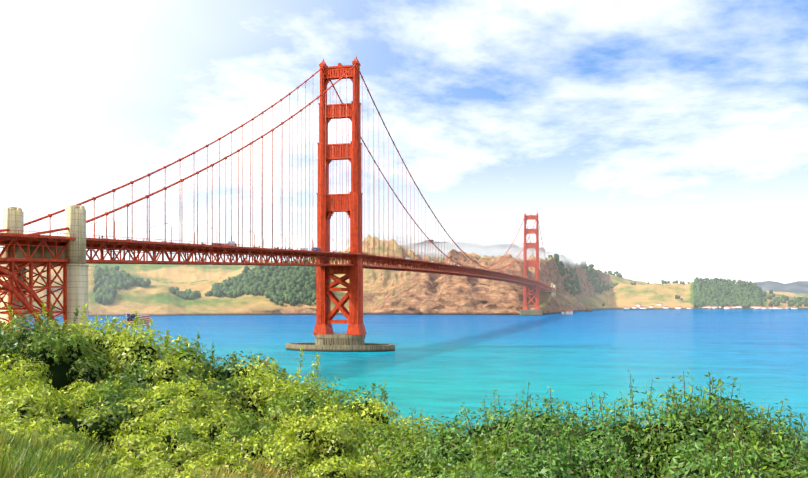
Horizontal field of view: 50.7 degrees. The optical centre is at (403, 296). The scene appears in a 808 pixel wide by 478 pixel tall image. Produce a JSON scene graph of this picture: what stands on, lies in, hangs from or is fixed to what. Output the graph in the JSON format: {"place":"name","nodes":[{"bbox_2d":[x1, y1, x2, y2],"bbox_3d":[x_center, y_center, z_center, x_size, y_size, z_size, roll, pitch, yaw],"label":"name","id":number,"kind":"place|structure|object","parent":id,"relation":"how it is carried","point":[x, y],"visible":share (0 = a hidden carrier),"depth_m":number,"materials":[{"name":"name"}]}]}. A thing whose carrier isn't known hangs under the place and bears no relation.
{"place":"outdoors","nodes":[
{"label":"outdoors","id":0,"kind":"place"},
{"bbox_2d":[0,0,807,283],"label":"sky","id":1,"kind":"structure","parent":0,"point":[651,141],"materials":[{"name":"white"}]},
{"bbox_2d":[1,235,807,317],"bbox_3d":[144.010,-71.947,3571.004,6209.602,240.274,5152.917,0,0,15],"label":"hills","id":2,"kind":"structure","parent":0,"point":[389,292],"depth_m":2104.07,"materials":[{"name":"beige soil"}]},
{"bbox_2d":[0,205,555,334],"bbox_3d":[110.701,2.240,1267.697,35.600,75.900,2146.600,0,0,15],"label":"concrete pylons","id":3,"kind":"object","parent":2,"relation":"on","point":[74,252],"visible":0.48,"depth_m":332.25,"materials":[{"name":"beige concrete"}]},
{"bbox_2d":[0,57,557,334],"bbox_3d":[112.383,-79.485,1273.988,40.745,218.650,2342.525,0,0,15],"label":"suspension bridge","id":4,"kind":"structure","parent":2,"relation":"on","point":[327,270],"depth_m":663.61,"materials":[{"name":"red metal"}]},
{"bbox_2d":[126,239,478,267],"bbox_3d":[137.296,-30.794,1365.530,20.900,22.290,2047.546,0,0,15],"label":"vehicles","id":5,"kind":"object","parent":4,"relation":"on","point":[228,243],"depth_m":473.27,"materials":[{"name":"metal"}]},
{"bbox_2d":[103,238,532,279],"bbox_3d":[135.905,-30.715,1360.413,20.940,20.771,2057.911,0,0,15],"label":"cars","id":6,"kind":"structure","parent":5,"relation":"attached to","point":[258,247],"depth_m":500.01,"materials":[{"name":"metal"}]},
{"bbox_2d":[93,253,807,307],"bbox_3d":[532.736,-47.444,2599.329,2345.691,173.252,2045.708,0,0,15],"label":"hill trees","id":7,"kind":"object","parent":2,"relation":"on","point":[283,284],"visible":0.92,"depth_m":2124.61,"materials":[{"name":"green plant"}]},
{"bbox_2d":[561,303,797,313],"bbox_3d":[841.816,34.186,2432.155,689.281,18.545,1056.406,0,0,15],"label":"fort baker buildings","id":8,"kind":"structure","parent":2,"relation":"on","point":[568,312],"depth_m":2850.36,"materials":[{"name":"white"}]},
{"bbox_2d":[26,309,807,455],"bbox_3d":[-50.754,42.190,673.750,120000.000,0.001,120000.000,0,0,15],"label":"sea water","id":9,"kind":"structure","parent":0,"point":[436,365],"depth_m":610.44,"materials":[{"name":"blue liquid"}]},
{"bbox_2d":[286,309,653,351],"bbox_3d":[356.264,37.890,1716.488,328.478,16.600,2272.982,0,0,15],"label":"pier foundations","id":10,"kind":"object","parent":9,"relation":"in","point":[335,342],"visible":0.85,"depth_m":662.23,"materials":[{"name":"grey concrete"}]},
{"bbox_2d":[585,303,591,310],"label":"lime point needle rock","id":11,"kind":"object","parent":9,"relation":"in","point":[588,308],"visible":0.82,"depth_m":2420.52,"materials":[{"name":"grey stone"}]},
{"bbox_2d":[362,237,590,265],"bbox_3d":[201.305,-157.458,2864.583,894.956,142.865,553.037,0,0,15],"label":"fog","id":12,"kind":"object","parent":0,"point":[498,248],"depth_m":2677.91,"materials":[{"name":"white"}]},
{"bbox_2d":[753,281,807,293],"bbox_3d":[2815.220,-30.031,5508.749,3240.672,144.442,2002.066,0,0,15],"label":"hills","id":13,"kind":"structure","parent":0,"point":[799,287],"depth_m":5068.18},
{"bbox_3d":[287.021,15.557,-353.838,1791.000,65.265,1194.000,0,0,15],"label":"bluff ground","id":14,"kind":"structure","parent":0,"visible":0},
{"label":"fort point flagpole","id":15,"kind":"object","parent":14,"relation":"on","visible":0},
{"bbox_2d":[127,314,148,326],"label":"flag","id":16,"kind":"object","parent":15,"relation":"attached to","point":[130,318],"visible":0.54,"depth_m":300.02,"materials":[{"name":"multicoloured fabric"}]},
{"bbox_3d":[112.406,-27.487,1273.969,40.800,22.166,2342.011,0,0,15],"label":"golden gate bridge sidewalks","id":17,"kind":"structure","parent":0,"visible":0},
{"bbox_2d":[49,74,550,285],"bbox_3d":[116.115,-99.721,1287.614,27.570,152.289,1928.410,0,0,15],"label":"suspender cables","id":18,"kind":"object","parent":17,"relation":"attached to","point":[522,263],"visible":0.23,"depth_m":610.77,"materials":[{"name":"metal"}]},
{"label":"trail ground","id":19,"kind":"structure","parent":0,"visible":0},
{"bbox_2d":[0,425,305,477],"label":"dry grass","id":20,"kind":"structure","parent":19,"relation":"on","point":[7,470],"depth_m":11.21,"materials":[{"name":"green plant"}]},
{"bbox_2d":[0,303,807,477],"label":"bushes","id":21,"kind":"object","parent":19,"relation":"on","point":[386,458],"depth_m":15.12,"materials":[{"name":"green plant"}]}
]}

